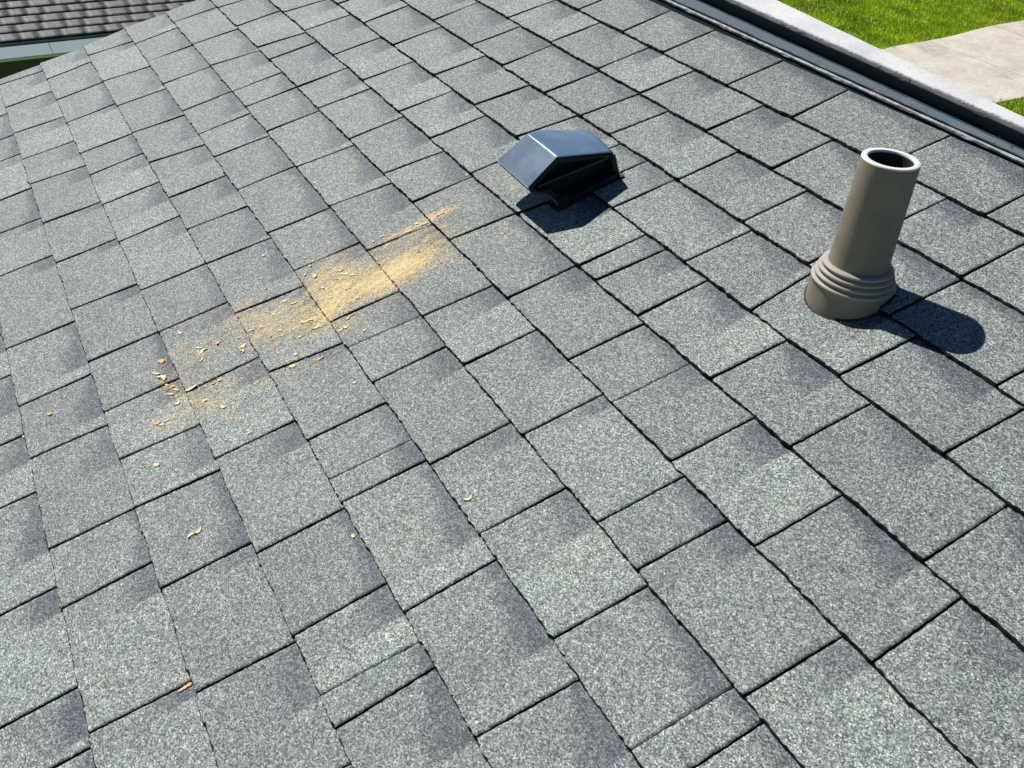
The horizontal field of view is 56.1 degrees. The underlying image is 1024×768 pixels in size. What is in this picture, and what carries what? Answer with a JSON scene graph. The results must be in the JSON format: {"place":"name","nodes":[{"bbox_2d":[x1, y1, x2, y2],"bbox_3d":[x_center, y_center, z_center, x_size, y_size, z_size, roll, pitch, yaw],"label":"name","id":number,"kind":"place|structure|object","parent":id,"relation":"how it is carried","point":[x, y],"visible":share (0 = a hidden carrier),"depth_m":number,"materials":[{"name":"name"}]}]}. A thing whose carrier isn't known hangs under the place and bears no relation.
{"place":"outdoors","nodes":[
{"label":"outdoors","id":0,"kind":"place"},
{"bbox_2d":[777,0,1023,116],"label":"lawn","id":1,"kind":"structure","parent":0,"point":[900,31],"depth_m":20.87,"materials":[{"name":"plant"}]},
{"bbox_2d":[0,0,194,78],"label":"neighbour house","id":2,"kind":"structure","parent":1,"relation":"on","point":[33,33],"depth_m":8.89,"materials":[{"name":"grey"}]},
{"bbox_2d":[0,0,1023,767],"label":"house","id":3,"kind":"structure","parent":1,"relation":"on","point":[734,502],"depth_m":1.52,"materials":[{"name":"grey"}]},
{"bbox_2d":[178,682,191,691],"bbox_3d":[-0.436,0.404,1.282,0.020,0.008,0.006,-14,40,-25],"label":"wood splinter","id":4,"kind":"object","parent":3,"relation":"on","point":[186,686],"visible":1,"depth_m":1.28,"materials":[{"name":"beige wood"}]},
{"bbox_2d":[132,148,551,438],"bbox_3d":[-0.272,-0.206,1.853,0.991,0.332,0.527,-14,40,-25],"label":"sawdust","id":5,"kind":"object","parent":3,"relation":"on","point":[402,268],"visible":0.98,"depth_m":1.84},
{"bbox_2d":[498,129,624,211],"bbox_3d":[0.094,-0.446,1.935,0.241,0.115,0.196,-14,40,-25],"label":"roof vent","id":6,"kind":"object","parent":3,"relation":"on","point":[562,169],"visible":1,"depth_m":1.88,"materials":[{"name":"black metal"}]},
{"bbox_2d":[804,148,920,321],"bbox_3d":[0.548,-0.217,1.491,0.135,0.278,0.139,-14,40,-25],"label":"vent pipe","id":7,"kind":"object","parent":3,"relation":"on","point":[852,278],"visible":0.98,"depth_m":1.46,"materials":[{"name":"beige plastic"}]},
{"bbox_2d":[881,20,1023,103],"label":"walkway","id":8,"kind":"structure","parent":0,"point":[987,63],"depth_m":18.41,"materials":[{"name":"concrete"}]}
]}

